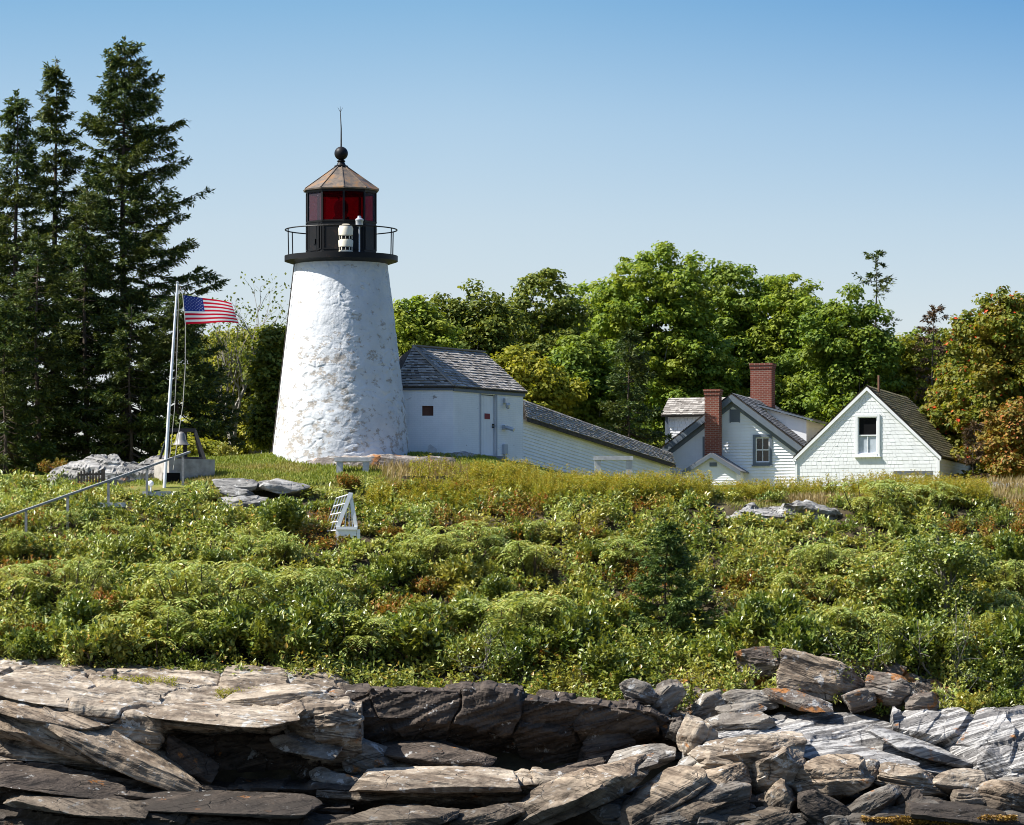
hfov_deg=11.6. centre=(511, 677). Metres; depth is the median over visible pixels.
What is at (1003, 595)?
sumac shrub
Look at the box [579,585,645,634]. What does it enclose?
wild rose shrub
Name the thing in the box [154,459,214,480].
concrete block
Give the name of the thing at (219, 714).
flat rock
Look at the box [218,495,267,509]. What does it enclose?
flat rock
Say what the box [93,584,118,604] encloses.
huckleberry shrub
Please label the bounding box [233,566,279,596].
wild rose shrub
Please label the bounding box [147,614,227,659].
bayberry shrub
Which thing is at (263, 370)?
broadleaf tree
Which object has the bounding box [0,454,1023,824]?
terrain
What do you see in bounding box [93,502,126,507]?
stone step
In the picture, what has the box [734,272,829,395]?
broadleaf tree
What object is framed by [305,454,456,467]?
rock outcrop
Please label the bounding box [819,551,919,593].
sumac shrub
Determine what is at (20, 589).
bayberry shrub
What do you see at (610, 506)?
undergrowth
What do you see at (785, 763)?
boulder
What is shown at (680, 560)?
spruce tree
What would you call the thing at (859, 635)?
sumac shrub
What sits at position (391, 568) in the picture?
bayberry shrub
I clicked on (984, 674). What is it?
bare branched shrub
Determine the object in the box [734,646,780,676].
boulder
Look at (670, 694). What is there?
boulder
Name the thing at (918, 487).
sumac shrub
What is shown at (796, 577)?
sumac shrub
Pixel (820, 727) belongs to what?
flat rock
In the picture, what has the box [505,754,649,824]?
flat rock
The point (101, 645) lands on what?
bayberry shrub
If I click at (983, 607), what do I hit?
wild rose shrub
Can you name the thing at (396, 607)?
huckleberry shrub
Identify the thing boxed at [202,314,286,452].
bare tree
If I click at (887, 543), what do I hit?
sumac shrub
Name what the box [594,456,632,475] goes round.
stone bench
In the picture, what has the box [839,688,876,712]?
boulder
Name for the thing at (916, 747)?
flat rock
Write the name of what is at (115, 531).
huckleberry shrub
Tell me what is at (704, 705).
boulder
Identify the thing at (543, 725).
rock bluff
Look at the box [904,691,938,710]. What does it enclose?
boulder
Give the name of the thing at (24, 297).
spruce tree
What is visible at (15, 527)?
wild rose shrub
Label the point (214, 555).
bayberry shrub
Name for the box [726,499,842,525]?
rock outcrop
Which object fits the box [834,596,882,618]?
wild rose shrub
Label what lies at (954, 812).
flat rock
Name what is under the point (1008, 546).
bayberry shrub
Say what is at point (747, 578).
huckleberry shrub
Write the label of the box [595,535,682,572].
sumac shrub
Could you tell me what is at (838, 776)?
boulder
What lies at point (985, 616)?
sumac shrub
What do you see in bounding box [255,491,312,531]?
bayberry shrub
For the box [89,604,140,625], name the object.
wild rose shrub
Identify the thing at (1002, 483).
rock outcrop
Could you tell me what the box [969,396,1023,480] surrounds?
tall shrub
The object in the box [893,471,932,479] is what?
stone bench
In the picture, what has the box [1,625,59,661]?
bayberry shrub
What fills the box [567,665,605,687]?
shrub
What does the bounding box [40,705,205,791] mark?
flat rock
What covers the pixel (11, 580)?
sumac shrub
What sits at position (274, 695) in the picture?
flat rock
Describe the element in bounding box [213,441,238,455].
wild rose shrub
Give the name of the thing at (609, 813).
shore stones
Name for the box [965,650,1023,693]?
bayberry shrub
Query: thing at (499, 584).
bayberry shrub
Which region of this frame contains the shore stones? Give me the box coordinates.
[589,774,1023,824]
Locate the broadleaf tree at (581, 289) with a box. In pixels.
[546,280,597,335]
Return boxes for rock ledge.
[0,657,363,774]
[0,761,354,824]
[316,762,563,813]
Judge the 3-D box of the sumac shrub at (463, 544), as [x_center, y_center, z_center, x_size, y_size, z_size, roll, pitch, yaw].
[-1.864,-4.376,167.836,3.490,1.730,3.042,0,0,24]
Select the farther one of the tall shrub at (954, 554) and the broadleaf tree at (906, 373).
the broadleaf tree at (906, 373)
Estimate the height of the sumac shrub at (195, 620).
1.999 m
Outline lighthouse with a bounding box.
[272,108,409,462]
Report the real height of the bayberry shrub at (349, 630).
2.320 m
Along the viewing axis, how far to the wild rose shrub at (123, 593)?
161.14 m
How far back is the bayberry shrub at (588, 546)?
167.53 m
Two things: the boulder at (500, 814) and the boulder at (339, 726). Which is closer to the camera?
the boulder at (500, 814)
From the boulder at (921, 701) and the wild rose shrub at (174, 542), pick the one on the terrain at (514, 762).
the wild rose shrub at (174, 542)
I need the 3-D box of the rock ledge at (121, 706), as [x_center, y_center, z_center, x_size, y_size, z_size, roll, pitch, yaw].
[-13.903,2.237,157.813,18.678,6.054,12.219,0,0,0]
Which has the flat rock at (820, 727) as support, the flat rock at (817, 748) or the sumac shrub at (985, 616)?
the flat rock at (817, 748)
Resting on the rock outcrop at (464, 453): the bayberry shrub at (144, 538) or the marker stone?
the marker stone
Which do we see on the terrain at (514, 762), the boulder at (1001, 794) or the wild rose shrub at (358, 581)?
the wild rose shrub at (358, 581)
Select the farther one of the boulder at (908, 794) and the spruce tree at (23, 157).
the spruce tree at (23, 157)
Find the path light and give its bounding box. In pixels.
[148,480,153,490]
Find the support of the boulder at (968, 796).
on the shore stones
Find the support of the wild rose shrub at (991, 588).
on the terrain at (514, 762)
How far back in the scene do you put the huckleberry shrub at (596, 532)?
168.52 m
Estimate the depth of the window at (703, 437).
205.24 m
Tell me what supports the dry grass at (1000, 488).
on the terrain at (514, 762)
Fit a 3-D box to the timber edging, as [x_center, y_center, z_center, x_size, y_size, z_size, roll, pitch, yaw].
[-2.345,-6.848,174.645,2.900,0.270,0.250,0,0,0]
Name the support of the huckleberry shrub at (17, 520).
on the terrain at (514, 762)
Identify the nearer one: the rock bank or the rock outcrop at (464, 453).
the rock bank
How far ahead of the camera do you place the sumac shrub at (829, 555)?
165.62 m
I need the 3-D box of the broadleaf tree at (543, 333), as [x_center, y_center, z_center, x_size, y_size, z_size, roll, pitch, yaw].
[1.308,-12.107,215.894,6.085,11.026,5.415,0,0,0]
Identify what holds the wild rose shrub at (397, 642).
on the terrain at (514, 762)
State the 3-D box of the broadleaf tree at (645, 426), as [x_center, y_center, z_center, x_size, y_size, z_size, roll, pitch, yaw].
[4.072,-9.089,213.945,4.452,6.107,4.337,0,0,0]
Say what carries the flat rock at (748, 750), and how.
on the boulder at (711, 760)
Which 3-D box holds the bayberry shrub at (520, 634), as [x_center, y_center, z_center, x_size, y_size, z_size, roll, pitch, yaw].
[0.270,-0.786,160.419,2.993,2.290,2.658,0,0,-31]
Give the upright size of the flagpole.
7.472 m
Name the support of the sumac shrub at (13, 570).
on the terrain at (514, 762)
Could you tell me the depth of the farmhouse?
204.91 m
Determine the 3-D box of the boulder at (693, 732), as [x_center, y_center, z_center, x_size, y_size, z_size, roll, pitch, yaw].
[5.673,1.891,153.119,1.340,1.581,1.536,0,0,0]
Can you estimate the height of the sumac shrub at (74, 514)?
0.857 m
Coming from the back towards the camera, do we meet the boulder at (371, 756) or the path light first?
the path light
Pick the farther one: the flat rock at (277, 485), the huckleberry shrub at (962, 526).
the flat rock at (277, 485)
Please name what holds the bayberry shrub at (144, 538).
on the terrain at (514, 762)
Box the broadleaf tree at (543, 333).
[483,267,604,358]
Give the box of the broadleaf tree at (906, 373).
[886,332,953,412]
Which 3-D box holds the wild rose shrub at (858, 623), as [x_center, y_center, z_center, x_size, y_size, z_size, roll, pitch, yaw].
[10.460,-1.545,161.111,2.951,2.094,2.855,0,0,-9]
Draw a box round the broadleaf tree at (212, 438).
[188,400,225,445]
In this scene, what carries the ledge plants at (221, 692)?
on the rock ledge at (121, 706)
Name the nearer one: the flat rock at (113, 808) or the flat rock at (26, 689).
the flat rock at (113, 808)
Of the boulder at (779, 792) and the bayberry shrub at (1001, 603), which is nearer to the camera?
the boulder at (779, 792)
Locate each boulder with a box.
[165,734,218,784]
[269,732,342,760]
[306,696,363,744]
[309,767,357,785]
[341,738,396,774]
[444,802,525,824]
[550,757,606,773]
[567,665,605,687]
[577,733,635,762]
[607,743,675,771]
[619,678,656,704]
[647,810,696,824]
[650,679,686,714]
[665,717,682,742]
[676,713,718,755]
[678,755,696,765]
[686,781,751,814]
[690,689,727,719]
[693,750,734,769]
[705,711,776,730]
[705,762,751,785]
[715,702,766,713]
[721,689,778,710]
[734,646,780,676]
[735,806,793,824]
[749,746,805,793]
[762,688,833,712]
[763,778,796,813]
[790,754,874,799]
[797,789,850,824]
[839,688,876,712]
[845,813,890,824]
[846,784,903,815]
[863,670,911,706]
[865,759,879,786]
[874,762,946,797]
[894,788,923,805]
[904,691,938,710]
[931,768,987,794]
[950,788,985,804]
[976,744,1009,780]
[976,779,1023,811]
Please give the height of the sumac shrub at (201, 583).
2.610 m
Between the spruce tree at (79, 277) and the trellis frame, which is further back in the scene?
the spruce tree at (79, 277)
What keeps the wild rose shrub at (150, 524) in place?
on the terrain at (514, 762)
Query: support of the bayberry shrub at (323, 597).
on the terrain at (514, 762)
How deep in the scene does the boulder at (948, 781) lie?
150.80 m
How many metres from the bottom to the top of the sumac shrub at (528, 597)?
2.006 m
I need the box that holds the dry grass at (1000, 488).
[369,456,1023,695]
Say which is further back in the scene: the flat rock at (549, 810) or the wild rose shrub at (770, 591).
the wild rose shrub at (770, 591)
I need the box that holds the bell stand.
[159,428,205,458]
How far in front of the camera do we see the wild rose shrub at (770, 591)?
161.31 m
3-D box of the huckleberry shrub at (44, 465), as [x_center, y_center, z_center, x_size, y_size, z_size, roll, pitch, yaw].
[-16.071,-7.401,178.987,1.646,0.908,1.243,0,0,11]
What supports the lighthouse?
on the terrain at (514, 762)
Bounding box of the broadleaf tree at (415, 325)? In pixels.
[393,294,463,356]
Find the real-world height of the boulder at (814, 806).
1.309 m
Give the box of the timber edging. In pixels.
[403,476,456,481]
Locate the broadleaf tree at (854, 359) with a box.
[791,282,905,462]
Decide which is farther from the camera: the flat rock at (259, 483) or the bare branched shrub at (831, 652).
the flat rock at (259, 483)
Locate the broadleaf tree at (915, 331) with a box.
[894,326,940,345]
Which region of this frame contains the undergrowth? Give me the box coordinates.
[0,468,1023,716]
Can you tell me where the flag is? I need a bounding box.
[183,295,237,323]
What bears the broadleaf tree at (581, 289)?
on the terrain at (514, 762)
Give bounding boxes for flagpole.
[163,281,185,487]
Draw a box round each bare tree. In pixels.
[179,271,290,445]
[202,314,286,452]
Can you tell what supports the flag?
attached to the flagpole
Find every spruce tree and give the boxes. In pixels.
[0,89,82,473]
[0,193,58,457]
[0,229,95,474]
[0,301,57,474]
[4,56,117,455]
[20,188,140,473]
[31,36,256,461]
[67,304,176,462]
[116,292,230,461]
[178,362,245,448]
[593,324,673,448]
[612,519,724,667]
[852,250,913,400]
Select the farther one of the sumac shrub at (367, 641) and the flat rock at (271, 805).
the sumac shrub at (367, 641)
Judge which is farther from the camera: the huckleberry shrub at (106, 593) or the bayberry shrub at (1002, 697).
the huckleberry shrub at (106, 593)
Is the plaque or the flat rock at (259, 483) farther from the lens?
the plaque
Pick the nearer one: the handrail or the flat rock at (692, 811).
the flat rock at (692, 811)
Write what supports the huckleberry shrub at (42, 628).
on the terrain at (514, 762)
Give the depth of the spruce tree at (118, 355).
190.86 m
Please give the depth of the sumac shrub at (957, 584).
165.64 m
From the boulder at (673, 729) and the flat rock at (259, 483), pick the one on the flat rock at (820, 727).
the boulder at (673, 729)
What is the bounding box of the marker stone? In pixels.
[427,445,436,452]
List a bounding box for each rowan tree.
[916,359,990,478]
[932,285,1023,481]
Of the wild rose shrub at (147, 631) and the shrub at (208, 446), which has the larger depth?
the shrub at (208, 446)
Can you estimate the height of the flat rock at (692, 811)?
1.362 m
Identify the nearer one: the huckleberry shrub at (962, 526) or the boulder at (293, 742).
the boulder at (293, 742)
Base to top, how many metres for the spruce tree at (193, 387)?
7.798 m
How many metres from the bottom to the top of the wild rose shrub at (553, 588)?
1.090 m
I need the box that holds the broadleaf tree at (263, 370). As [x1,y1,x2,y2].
[240,323,285,452]
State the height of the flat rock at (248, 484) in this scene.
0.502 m
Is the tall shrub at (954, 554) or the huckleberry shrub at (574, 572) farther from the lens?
the huckleberry shrub at (574, 572)
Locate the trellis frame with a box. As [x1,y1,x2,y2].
[327,492,359,544]
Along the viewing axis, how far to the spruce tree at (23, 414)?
188.85 m
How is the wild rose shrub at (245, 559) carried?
on the terrain at (514, 762)
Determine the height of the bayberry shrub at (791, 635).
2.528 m
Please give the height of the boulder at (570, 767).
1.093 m
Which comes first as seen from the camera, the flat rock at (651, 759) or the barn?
the flat rock at (651, 759)
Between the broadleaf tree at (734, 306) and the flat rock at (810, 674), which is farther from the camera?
the broadleaf tree at (734, 306)
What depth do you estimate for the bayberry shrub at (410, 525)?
169.72 m
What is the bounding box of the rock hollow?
[174,731,323,778]
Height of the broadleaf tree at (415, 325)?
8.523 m
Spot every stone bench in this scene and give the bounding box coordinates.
[334,457,370,472]
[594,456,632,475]
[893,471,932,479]
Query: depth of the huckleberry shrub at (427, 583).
165.34 m
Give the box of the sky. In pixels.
[0,0,1023,472]
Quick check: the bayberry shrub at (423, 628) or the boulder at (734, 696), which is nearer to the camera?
the boulder at (734, 696)
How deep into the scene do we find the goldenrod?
173.47 m
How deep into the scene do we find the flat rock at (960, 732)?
154.59 m
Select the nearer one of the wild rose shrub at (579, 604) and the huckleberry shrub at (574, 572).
the wild rose shrub at (579, 604)
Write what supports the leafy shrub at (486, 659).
on the terrain at (514, 762)
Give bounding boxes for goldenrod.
[364,453,993,510]
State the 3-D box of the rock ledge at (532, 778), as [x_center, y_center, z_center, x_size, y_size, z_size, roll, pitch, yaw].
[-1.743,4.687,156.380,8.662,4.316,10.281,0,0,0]
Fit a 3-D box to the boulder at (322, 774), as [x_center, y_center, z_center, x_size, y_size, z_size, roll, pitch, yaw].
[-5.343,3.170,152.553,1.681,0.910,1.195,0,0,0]
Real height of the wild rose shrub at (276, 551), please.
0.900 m
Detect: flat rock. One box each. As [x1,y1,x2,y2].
[0,676,95,707]
[0,697,110,730]
[0,700,103,765]
[0,763,128,798]
[3,790,148,819]
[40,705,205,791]
[134,790,322,818]
[145,702,299,727]
[212,478,257,490]
[216,671,295,682]
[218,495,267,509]
[219,486,254,496]
[219,683,333,705]
[253,480,269,490]
[259,478,310,494]
[325,804,459,824]
[349,766,521,793]
[381,739,496,766]
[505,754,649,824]
[506,784,607,824]
[616,765,710,824]
[637,751,659,769]
[671,801,727,821]
[681,711,958,800]
[687,731,806,770]
[776,648,864,700]
[803,740,919,765]
[865,724,972,767]
[889,705,1023,776]
[905,799,1023,824]
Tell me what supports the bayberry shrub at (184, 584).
on the terrain at (514, 762)
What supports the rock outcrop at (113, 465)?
on the terrain at (514, 762)
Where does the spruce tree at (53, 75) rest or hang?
on the terrain at (514, 762)
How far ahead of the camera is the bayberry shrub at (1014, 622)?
159.76 m
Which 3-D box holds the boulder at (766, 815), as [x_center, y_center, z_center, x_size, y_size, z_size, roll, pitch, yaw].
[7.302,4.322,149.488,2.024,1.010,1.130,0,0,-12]
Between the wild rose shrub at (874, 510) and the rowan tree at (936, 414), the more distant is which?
the rowan tree at (936, 414)
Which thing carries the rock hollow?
on the terrain at (514, 762)
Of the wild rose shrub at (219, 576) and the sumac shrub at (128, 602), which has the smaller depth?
the sumac shrub at (128, 602)
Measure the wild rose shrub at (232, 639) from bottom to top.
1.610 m
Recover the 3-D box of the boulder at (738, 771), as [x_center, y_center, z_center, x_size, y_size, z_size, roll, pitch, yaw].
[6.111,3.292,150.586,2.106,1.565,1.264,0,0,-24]
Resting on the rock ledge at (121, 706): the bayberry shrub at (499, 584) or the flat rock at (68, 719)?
the flat rock at (68, 719)
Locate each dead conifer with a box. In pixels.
[912,304,948,404]
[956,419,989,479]
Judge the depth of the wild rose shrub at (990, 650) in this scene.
159.79 m
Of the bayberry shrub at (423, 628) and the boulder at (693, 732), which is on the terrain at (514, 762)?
the bayberry shrub at (423, 628)
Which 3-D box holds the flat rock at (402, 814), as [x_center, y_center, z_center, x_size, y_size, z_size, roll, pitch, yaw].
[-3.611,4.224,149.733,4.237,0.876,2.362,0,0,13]
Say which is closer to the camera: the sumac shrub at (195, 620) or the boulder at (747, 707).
the boulder at (747, 707)
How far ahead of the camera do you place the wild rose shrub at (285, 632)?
158.40 m
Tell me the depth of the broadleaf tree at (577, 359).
206.09 m
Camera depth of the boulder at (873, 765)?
151.35 m
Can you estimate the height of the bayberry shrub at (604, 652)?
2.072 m
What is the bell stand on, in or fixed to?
on the concrete block
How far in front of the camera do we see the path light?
173.54 m
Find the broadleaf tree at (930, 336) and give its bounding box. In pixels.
[917,327,956,364]
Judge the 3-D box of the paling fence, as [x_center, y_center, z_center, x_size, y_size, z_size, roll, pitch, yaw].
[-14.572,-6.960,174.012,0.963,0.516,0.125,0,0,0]
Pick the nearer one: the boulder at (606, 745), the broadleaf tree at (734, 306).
the boulder at (606, 745)
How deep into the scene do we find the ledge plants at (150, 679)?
155.30 m
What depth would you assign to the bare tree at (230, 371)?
202.78 m
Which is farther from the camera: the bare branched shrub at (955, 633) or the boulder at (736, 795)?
the bare branched shrub at (955, 633)
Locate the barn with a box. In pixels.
[792,375,975,486]
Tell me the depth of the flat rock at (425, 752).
153.30 m
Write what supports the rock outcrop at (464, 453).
on the terrain at (514, 762)
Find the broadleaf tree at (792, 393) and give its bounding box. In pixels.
[745,348,837,421]
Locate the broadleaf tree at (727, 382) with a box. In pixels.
[629,324,748,447]
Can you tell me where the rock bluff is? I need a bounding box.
[329,680,680,762]
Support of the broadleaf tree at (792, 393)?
on the terrain at (514, 762)
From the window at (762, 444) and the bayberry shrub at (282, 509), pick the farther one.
the window at (762, 444)
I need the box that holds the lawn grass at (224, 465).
[115,451,1023,514]
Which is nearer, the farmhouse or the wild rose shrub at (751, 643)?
the wild rose shrub at (751, 643)
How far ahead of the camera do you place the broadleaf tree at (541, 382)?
202.19 m
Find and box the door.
[481,395,493,455]
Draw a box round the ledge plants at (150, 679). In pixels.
[100,674,179,685]
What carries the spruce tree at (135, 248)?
on the terrain at (514, 762)
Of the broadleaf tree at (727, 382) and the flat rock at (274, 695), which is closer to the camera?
the flat rock at (274, 695)
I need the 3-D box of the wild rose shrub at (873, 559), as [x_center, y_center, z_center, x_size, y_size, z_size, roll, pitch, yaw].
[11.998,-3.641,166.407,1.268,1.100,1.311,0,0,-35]
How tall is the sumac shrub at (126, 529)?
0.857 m
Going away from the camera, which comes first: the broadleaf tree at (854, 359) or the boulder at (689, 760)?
the boulder at (689, 760)
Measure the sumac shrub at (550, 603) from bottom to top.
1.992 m
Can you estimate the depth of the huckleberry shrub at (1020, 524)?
169.54 m
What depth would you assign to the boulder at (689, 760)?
151.72 m
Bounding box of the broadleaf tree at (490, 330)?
[428,278,530,358]
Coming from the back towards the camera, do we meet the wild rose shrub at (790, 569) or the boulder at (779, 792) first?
the wild rose shrub at (790, 569)
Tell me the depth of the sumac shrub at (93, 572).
162.66 m
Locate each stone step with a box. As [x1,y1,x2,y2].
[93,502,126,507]
[142,491,172,495]
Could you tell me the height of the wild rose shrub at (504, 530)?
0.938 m
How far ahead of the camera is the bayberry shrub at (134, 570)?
163.69 m
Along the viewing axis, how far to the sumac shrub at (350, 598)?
162.74 m
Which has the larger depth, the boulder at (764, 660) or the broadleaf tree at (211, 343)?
the broadleaf tree at (211, 343)
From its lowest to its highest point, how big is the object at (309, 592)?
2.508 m
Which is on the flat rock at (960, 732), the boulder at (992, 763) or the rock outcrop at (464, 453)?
the boulder at (992, 763)
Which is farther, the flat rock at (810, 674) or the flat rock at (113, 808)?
the flat rock at (810, 674)
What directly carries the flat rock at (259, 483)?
on the terrain at (514, 762)
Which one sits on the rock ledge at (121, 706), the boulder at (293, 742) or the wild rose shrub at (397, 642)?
the boulder at (293, 742)
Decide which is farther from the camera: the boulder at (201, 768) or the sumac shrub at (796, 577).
the sumac shrub at (796, 577)
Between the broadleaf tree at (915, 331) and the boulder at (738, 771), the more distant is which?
the broadleaf tree at (915, 331)
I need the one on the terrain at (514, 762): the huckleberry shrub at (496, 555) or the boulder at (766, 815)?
the huckleberry shrub at (496, 555)
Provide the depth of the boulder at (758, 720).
154.90 m
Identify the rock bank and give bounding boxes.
[651,657,1017,760]
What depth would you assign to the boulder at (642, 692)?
155.70 m
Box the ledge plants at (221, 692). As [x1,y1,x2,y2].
[215,686,260,697]
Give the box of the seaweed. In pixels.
[860,814,1017,824]
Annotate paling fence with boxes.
[77,469,104,482]
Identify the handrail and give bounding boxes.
[0,451,190,537]
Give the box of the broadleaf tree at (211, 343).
[179,330,244,425]
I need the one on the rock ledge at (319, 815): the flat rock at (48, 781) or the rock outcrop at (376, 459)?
the flat rock at (48, 781)
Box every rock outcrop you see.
[47,454,164,488]
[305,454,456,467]
[433,451,481,457]
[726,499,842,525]
[981,481,1022,488]
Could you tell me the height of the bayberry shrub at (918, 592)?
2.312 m
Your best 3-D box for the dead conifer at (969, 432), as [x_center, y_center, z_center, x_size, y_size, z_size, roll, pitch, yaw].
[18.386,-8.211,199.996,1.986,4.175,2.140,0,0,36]
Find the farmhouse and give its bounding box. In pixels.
[660,363,847,486]
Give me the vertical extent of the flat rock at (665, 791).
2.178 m
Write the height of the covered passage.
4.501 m
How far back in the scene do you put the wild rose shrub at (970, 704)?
156.95 m
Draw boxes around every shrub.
[0,523,28,534]
[0,528,44,562]
[0,530,56,561]
[0,563,35,600]
[0,575,45,619]
[0,620,21,654]
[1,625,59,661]
[2,512,38,530]
[3,618,51,637]
[11,574,62,611]
[14,556,117,602]
[36,457,67,472]
[43,612,140,667]
[48,616,115,660]
[51,588,115,629]
[54,508,113,529]
[54,539,92,558]
[66,586,118,611]
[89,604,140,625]
[89,605,222,665]
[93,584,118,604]
[94,521,119,538]
[97,523,147,539]
[99,528,157,562]
[99,552,143,577]
[105,591,248,623]
[109,561,155,588]
[109,576,195,621]
[125,559,283,621]
[127,612,190,656]
[142,518,171,535]
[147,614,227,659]
[157,432,221,458]
[157,533,198,560]
[171,578,206,604]
[186,547,239,572]
[187,517,225,535]
[192,610,255,653]
[195,565,241,592]
[207,598,254,654]
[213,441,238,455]
[226,554,270,573]
[228,565,346,601]
[232,531,302,567]
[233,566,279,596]
[240,599,341,667]
[242,593,292,615]
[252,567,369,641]
[252,608,336,655]
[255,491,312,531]
[259,545,299,565]
[262,570,358,608]
[274,597,331,613]
[280,592,376,650]
[283,582,364,628]
[322,611,411,664]
[332,574,371,598]
[335,471,362,490]
[348,609,392,635]
[364,547,432,590]
[366,589,420,619]
[366,605,455,664]
[373,619,450,662]
[375,522,405,538]
[382,533,470,575]
[382,598,472,626]
[403,516,443,533]
[410,520,510,566]
[410,574,450,597]
[416,611,462,642]
[417,551,480,586]
[435,629,503,673]
[441,588,493,633]
[442,591,576,633]
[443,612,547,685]
[462,517,484,531]
[468,602,558,637]
[472,594,585,634]
[474,525,513,548]
[478,570,518,601]
[484,617,576,680]
[486,540,561,580]
[489,552,517,566]
[504,518,535,545]
[523,640,582,672]
[530,521,580,544]
[535,598,599,625]
[535,602,617,653]
[543,581,579,602]
[563,566,592,578]
[572,535,614,563]
[577,526,606,541]
[577,636,654,690]
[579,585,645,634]
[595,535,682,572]
[609,527,646,546]
[675,628,745,679]
[709,625,767,648]
[714,586,808,639]
[727,568,768,591]
[735,584,806,619]
[757,607,854,657]
[766,562,810,588]
[772,572,847,608]
[786,543,859,583]
[800,620,835,653]
[807,597,879,650]
[810,608,922,682]
[814,605,911,656]
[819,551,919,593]
[823,478,916,518]
[828,560,852,577]
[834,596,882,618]
[837,556,911,619]
[851,552,890,567]
[854,610,900,649]
[858,610,966,672]
[861,562,993,687]
[865,501,902,528]
[881,574,951,616]
[881,600,953,626]
[882,516,1000,627]
[883,538,963,562]
[890,521,926,539]
[891,481,970,514]
[928,567,995,590]
[933,519,966,533]
[937,589,1023,626]
[938,689,987,713]
[939,630,1023,682]
[943,611,1023,695]
[948,603,1023,649]
[950,587,994,621]
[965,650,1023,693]
[966,581,1003,604]
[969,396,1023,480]
[971,559,1023,600]
[973,606,1023,632]
[980,609,1023,658]
[981,529,1013,549]
[984,684,1023,707]
[985,527,1023,570]
[993,596,1023,613]
[1009,515,1023,531]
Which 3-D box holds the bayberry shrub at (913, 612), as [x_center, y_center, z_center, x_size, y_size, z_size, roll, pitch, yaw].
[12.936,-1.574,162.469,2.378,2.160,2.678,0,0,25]
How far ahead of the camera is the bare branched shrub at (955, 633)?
158.59 m
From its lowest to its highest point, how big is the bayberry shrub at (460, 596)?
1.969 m
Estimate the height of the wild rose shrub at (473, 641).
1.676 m
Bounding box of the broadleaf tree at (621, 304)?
[580,240,739,441]
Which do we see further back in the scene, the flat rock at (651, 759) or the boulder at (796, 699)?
the boulder at (796, 699)
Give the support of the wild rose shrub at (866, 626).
on the terrain at (514, 762)
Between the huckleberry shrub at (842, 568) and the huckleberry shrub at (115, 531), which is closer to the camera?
the huckleberry shrub at (842, 568)
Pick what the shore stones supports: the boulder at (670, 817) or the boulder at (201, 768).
the boulder at (670, 817)
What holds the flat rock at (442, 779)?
on the rock ledge at (532, 778)
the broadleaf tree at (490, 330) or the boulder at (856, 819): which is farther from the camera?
the broadleaf tree at (490, 330)
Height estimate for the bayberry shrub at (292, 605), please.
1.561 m
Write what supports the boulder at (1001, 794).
on the flat rock at (954, 812)
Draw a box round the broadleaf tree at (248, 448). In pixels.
[204,326,267,454]
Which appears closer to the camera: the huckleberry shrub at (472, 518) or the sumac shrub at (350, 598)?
the sumac shrub at (350, 598)
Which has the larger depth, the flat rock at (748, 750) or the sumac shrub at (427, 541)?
the sumac shrub at (427, 541)
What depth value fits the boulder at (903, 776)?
150.88 m
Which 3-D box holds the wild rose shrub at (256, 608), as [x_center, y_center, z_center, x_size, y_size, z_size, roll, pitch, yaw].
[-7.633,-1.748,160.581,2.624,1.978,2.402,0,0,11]
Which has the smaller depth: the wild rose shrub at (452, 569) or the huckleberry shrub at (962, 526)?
the wild rose shrub at (452, 569)
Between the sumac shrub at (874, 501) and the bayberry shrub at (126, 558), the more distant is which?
the sumac shrub at (874, 501)
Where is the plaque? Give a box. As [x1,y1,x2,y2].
[163,473,179,482]
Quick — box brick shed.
[399,345,527,461]
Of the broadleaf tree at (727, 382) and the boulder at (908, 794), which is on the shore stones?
the boulder at (908, 794)
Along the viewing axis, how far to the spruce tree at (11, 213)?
196.92 m
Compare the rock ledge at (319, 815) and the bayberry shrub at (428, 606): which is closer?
the rock ledge at (319, 815)
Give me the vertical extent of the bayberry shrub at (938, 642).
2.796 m
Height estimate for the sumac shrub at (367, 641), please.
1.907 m
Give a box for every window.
[703,437,704,456]
[752,434,772,465]
[854,414,880,456]
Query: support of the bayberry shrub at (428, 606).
on the terrain at (514, 762)
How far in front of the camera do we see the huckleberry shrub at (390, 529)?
169.51 m
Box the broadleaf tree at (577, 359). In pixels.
[543,330,642,435]
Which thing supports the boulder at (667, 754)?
on the terrain at (514, 762)
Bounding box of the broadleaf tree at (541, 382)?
[490,344,590,417]
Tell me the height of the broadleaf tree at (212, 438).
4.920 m
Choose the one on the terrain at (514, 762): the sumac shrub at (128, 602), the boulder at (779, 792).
the sumac shrub at (128, 602)
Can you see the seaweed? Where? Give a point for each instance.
(899, 820)
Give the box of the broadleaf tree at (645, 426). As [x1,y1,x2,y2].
[625,405,652,445]
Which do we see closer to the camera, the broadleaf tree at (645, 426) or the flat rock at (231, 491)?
the flat rock at (231, 491)
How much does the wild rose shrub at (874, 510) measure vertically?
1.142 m
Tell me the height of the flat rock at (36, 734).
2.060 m
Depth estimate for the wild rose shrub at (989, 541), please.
168.20 m
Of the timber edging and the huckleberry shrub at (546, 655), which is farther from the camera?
the timber edging
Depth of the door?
182.77 m
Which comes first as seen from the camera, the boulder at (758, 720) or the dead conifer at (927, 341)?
the boulder at (758, 720)
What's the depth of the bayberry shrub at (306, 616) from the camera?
158.34 m
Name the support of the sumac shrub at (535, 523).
on the terrain at (514, 762)
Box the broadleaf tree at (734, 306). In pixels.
[669,258,794,393]
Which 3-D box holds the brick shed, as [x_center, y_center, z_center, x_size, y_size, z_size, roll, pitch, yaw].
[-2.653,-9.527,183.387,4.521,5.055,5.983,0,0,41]
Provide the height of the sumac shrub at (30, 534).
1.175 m
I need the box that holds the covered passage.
[523,400,675,478]
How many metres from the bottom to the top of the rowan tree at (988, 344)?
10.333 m
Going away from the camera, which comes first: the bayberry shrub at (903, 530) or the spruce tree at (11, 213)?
the bayberry shrub at (903, 530)
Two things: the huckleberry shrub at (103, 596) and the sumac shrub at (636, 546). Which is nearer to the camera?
the huckleberry shrub at (103, 596)

